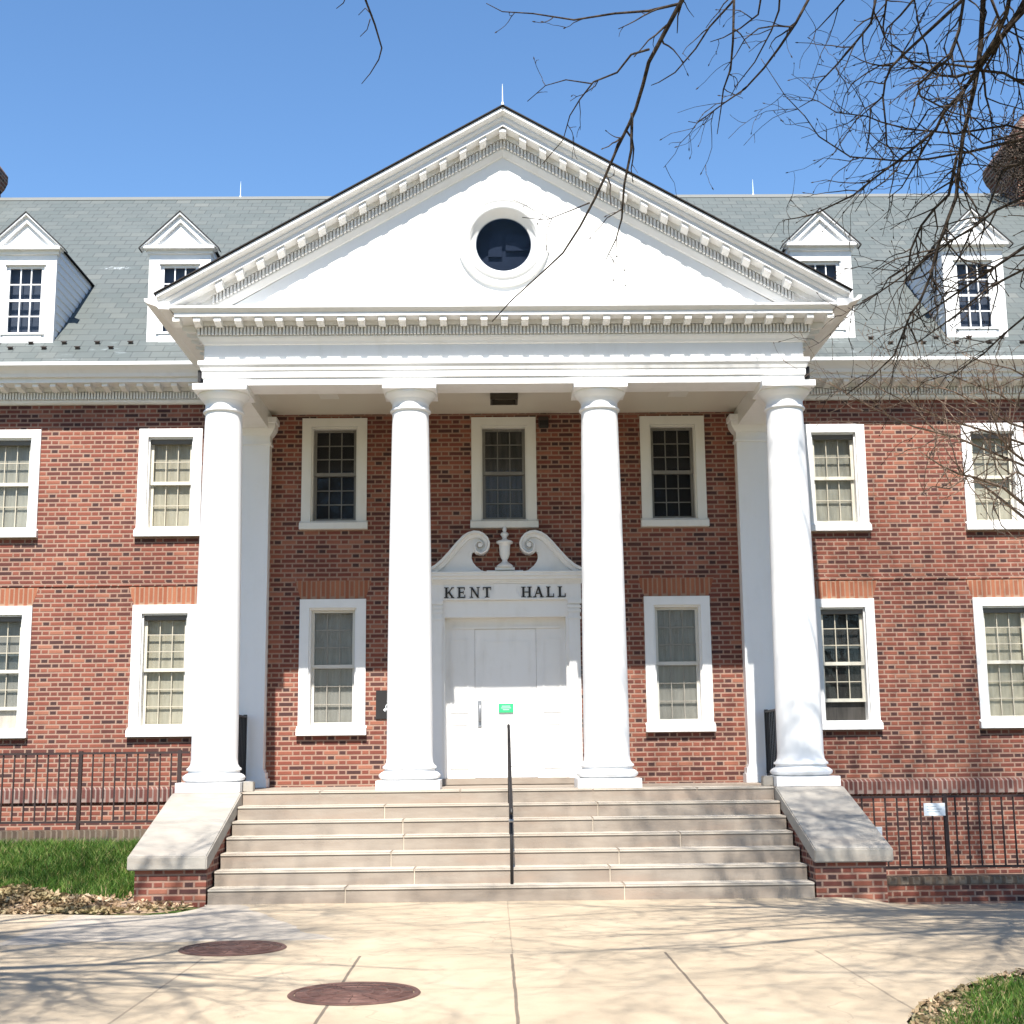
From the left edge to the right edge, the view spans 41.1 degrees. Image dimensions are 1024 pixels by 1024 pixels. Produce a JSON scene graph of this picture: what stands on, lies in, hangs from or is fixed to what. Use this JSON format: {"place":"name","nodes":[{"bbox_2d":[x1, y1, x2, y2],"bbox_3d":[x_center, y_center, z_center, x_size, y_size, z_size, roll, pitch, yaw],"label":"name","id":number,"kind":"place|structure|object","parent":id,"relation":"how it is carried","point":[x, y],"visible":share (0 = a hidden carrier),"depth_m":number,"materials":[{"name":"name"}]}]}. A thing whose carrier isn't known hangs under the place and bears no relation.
{"place":"outdoors","nodes":[
{"label":"outdoors","id":0,"kind":"place"},
{"bbox_2d":[0,897,1023,1023],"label":"walkway","id":1,"kind":"structure","parent":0,"point":[829,960],"depth_m":10.06,"materials":[{"name":"concrete"}]},
{"bbox_2d":[178,940,286,955],"bbox_3d":[-2.223,3.470,10.874,0.850,0.015,0.850,0,-10,-1],"label":"manhole cover","id":2,"kind":"object","parent":1,"relation":"on","point":[235,948],"visible":1,"depth_m":10.82,"materials":[{"name":"metal"}]},
{"bbox_2d":[287,981,420,1004],"bbox_3d":[-1.009,3.075,8.736,0.850,0.015,0.850,0,-10,-1],"label":"manhole cover","id":3,"kind":"object","parent":1,"relation":"on","point":[355,993],"visible":1,"depth_m":8.68,"materials":[{"name":"metal"}]},
{"bbox_2d":[0,0,1023,197],"label":"sky","id":4,"kind":"structure","parent":0,"point":[99,98],"materials":[{"name":"blue"}]},
{"bbox_2d":[24,871,1023,1023],"bbox_3d":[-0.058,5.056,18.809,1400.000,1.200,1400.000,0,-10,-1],"label":"ground","id":5,"kind":"structure","parent":0,"point":[926,1012],"depth_m":8.55,"materials":[{"name":"soil"}]},
{"bbox_2d":[0,835,141,902],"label":"grass","id":6,"kind":"structure","parent":5,"relation":"on","point":[55,866],"depth_m":15.23,"materials":[{"name":"green plant"}]},
{"bbox_2d":[0,829,146,842],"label":"retaining wall","id":7,"kind":"structure","parent":5,"relation":"on","point":[118,834],"depth_m":16.64,"materials":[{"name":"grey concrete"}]},
{"bbox_2d":[0,750,189,829],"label":"metal fence","id":8,"kind":"object","parent":7,"relation":"on","point":[79,782],"visible":0.9,"depth_m":16.84,"materials":[{"name":"metal"}]},
{"bbox_2d":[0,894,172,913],"bbox_3d":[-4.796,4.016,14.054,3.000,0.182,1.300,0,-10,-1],"label":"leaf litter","id":9,"kind":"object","parent":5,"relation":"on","point":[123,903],"visible":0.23,"depth_m":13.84,"materials":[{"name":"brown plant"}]},
{"bbox_2d":[0,882,192,914],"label":"leaf litter","id":10,"kind":"object","parent":5,"relation":"on","point":[25,894],"visible":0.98,"depth_m":13.84,"materials":[{"name":"brown plant"}]},
{"bbox_2d":[336,0,381,83],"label":"bare tree","id":11,"kind":"object","parent":5,"relation":"on","point":[368,10],"visible":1,"depth_m":6.89,"materials":[{"name":"brown plant"}]},
{"bbox_2d":[0,84,1023,907],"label":"brick building","id":12,"kind":"structure","parent":5,"relation":"on","point":[288,480],"depth_m":19.41,"materials":[{"name":"brick"}]},
{"bbox_2d":[0,606,32,738],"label":"window","id":13,"kind":"structure","parent":12,"relation":"in","point":[15,621],"depth_m":19.87,"materials":[{"name":"white paint"}]},
{"bbox_2d":[0,429,41,537],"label":"window","id":14,"kind":"structure","parent":12,"relation":"in","point":[20,450],"depth_m":20.36,"materials":[{"name":"white paint"}]},
{"bbox_2d":[125,604,196,736],"bbox_3d":[-5.056,2.305,19.850,0.980,1.905,0.285,0,-10,-1],"label":"window","id":15,"kind":"structure","parent":12,"relation":"in","point":[163,636],"depth_m":19.90,"materials":[{"name":"white paint"}]},
{"bbox_2d":[133,428,202,536],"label":"window","id":16,"kind":"structure","parent":12,"relation":"in","point":[169,460],"depth_m":20.38,"materials":[{"name":"white paint"}]},
{"bbox_2d":[238,715,246,780],"bbox_3d":[-3.671,3.139,17.939,0.046,0.992,1.810,0,-10,-1],"label":"porch railing","id":17,"kind":"object","parent":12,"relation":"on","point":[242,741],"visible":0.19,"depth_m":18.66,"materials":[{"name":"black metal"}]},
{"bbox_2d":[296,599,366,735],"bbox_3d":[-2.539,2.197,19.345,0.980,1.917,0.285,0,-10,-1],"label":"window","id":18,"kind":"structure","parent":12,"relation":"in","point":[332,632],"depth_m":19.39,"materials":[{"name":"white paint"}]},
{"bbox_2d":[299,418,367,529],"bbox_3d":[-2.573,-0.542,19.834,0.980,1.644,0.285,0,-10,-1],"label":"window","id":19,"kind":"structure","parent":12,"relation":"in","point":[334,450],"depth_m":19.88,"materials":[{"name":"paint"}]},
{"bbox_2d":[376,690,386,718],"bbox_3d":[-1.783,2.709,19.191,0.260,0.400,0.028,0,-10,-1],"label":"wall sign","id":20,"kind":"object","parent":12,"relation":"attached to","point":[381,704],"visible":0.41,"depth_m":19.18,"materials":[{"name":"black metal"}]},
{"bbox_2d":[457,198,549,286],"bbox_3d":[-0.111,-3.481,17.848,1.210,1.210,0.355,0,-10,-1],"label":"round window","id":21,"kind":"structure","parent":12,"relation":"in","point":[499,247],"depth_m":17.78,"materials":[{"name":"white paint"}]},
{"bbox_2d":[490,393,517,404],"bbox_3d":[-0.111,-1.579,18.826,0.380,0.129,0.340,0,-10,-1],"label":"porch light","id":22,"kind":"object","parent":12,"relation":"attached to","point":[503,398],"visible":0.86,"depth_m":18.67,"materials":[{"name":"brown metal"}]},
{"bbox_2d":[470,417,538,528],"bbox_3d":[-0.119,-0.562,19.871,0.980,1.644,0.285,0,-10,-1],"label":"window","id":23,"kind":"structure","parent":12,"relation":"in","point":[503,449],"depth_m":19.92,"materials":[{"name":"paint"}]},
{"bbox_2d":[475,629,537,777],"bbox_3d":[-0.086,2.707,19.395,0.874,2.091,0.122,0,-10,-1],"label":"front door","id":24,"kind":"structure","parent":12,"relation":"in","point":[505,659],"depth_m":19.41,"materials":[{"name":"white paint"}]},
{"bbox_2d":[499,704,512,712],"bbox_3d":[-0.085,2.783,19.380,0.210,0.125,0.017,0,-10,-1],"label":"door notice","id":25,"kind":"object","parent":24,"relation":"attached to","point":[505,708],"depth_m":19.37,"materials":[{"name":"green paper"}]},
{"bbox_2d":[507,724,513,883],"bbox_3d":[-0.021,3.224,15.325,0.054,1.715,1.958,0,-10,-1],"label":"handrail","id":26,"kind":"object","parent":12,"relation":"on","point":[510,802],"visible":0.99,"depth_m":14.68,"materials":[{"name":"black metal"}]},
{"bbox_2d":[538,416,548,427],"bbox_3d":[0.461,-1.299,19.876,0.150,0.195,0.150,0,-10,-1],"label":"wall floodlight","id":27,"kind":"object","parent":12,"relation":"attached to","point":[543,422],"depth_m":19.88,"materials":[{"name":"brown metal"}]},
{"bbox_2d":[639,416,709,526],"bbox_3d":[2.341,-0.581,19.908,0.980,1.644,0.285,0,-10,-1],"label":"window","id":28,"kind":"structure","parent":12,"relation":"in","point":[672,448],"depth_m":19.95,"materials":[{"name":"paint"}]},
{"bbox_2d":[644,596,715,731],"bbox_3d":[2.360,2.159,19.418,0.980,1.917,0.285,0,-10,-1],"label":"window","id":29,"kind":"structure","parent":12,"relation":"in","point":[678,655],"depth_m":19.47,"materials":[{"name":"white paint"}]},
{"bbox_2d":[764,709,776,775],"bbox_3d":[3.548,3.082,18.047,0.046,0.992,1.810,0,-10,-1],"label":"porch railing","id":30,"kind":"object","parent":12,"relation":"on","point":[769,743],"visible":0.25,"depth_m":18.69,"materials":[{"name":"black metal"}]},
{"bbox_2d":[804,424,871,531],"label":"window","id":31,"kind":"structure","parent":12,"relation":"in","point":[835,453],"depth_m":20.54,"materials":[{"name":"white paint"}]},
{"bbox_2d":[815,598,883,729],"bbox_3d":[4.862,2.227,19.998,0.980,1.905,0.285,0,-10,-1],"label":"window","id":32,"kind":"structure","parent":12,"relation":"in","point":[846,629],"depth_m":20.06,"materials":[{"name":"white paint"}]},
{"bbox_2d":[960,423,1023,529],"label":"window","id":33,"kind":"structure","parent":12,"relation":"in","point":[975,521],"depth_m":20.56,"materials":[{"name":"white paint"}]},
{"bbox_2d":[972,597,1023,727],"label":"window","id":34,"kind":"structure","parent":12,"relation":"in","point":[998,621],"depth_m":20.10,"materials":[{"name":"white paint"}]},
{"bbox_2d":[991,96,1023,209],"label":"chimney","id":35,"kind":"object","parent":12,"relation":"attached to","point":[1018,176],"visible":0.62,"depth_m":26.69,"materials":[{"name":"brown brick"}]},
{"bbox_2d":[486,0,1023,464],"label":"bare tree","id":36,"kind":"object","parent":5,"relation":"on","point":[980,60],"visible":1,"depth_m":9.50,"materials":[{"name":"brown plant"}]},
{"bbox_2d":[773,298,1023,546],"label":"young tree","id":37,"kind":"object","parent":5,"relation":"on","point":[1009,447],"visible":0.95,"depth_m":13.21,"materials":[{"name":"brown plant"}]},
{"bbox_2d":[887,874,1023,903],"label":"retaining wall","id":38,"kind":"structure","parent":5,"relation":"on","point":[956,889],"depth_m":15.85,"materials":[{"name":"red brick"}]},
{"bbox_2d":[851,794,1023,875],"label":"metal fence","id":39,"kind":"object","parent":38,"relation":"on","point":[948,865],"visible":0.84,"depth_m":16.06,"materials":[{"name":"metal"}]},
{"bbox_2d":[923,803,945,815],"bbox_3d":[4.971,3.499,16.067,0.250,0.145,0.016,0,-10,-1],"label":"fence sign","id":40,"kind":"object","parent":39,"relation":"attached to","point":[934,809],"visible":1,"depth_m":16.06,"materials":[{"name":"white metal"}]},
{"bbox_2d":[908,968,1023,1023],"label":"leaf litter","id":41,"kind":"object","parent":5,"relation":"on","point":[941,997],"visible":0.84,"depth_m":8.15,"materials":[{"name":"brown plant"}]},
{"bbox_2d":[917,970,1023,1023],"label":"grass","id":42,"kind":"structure","parent":0,"point":[1010,1005],"depth_m":7.98,"materials":[{"name":"green plant"}]}
]}

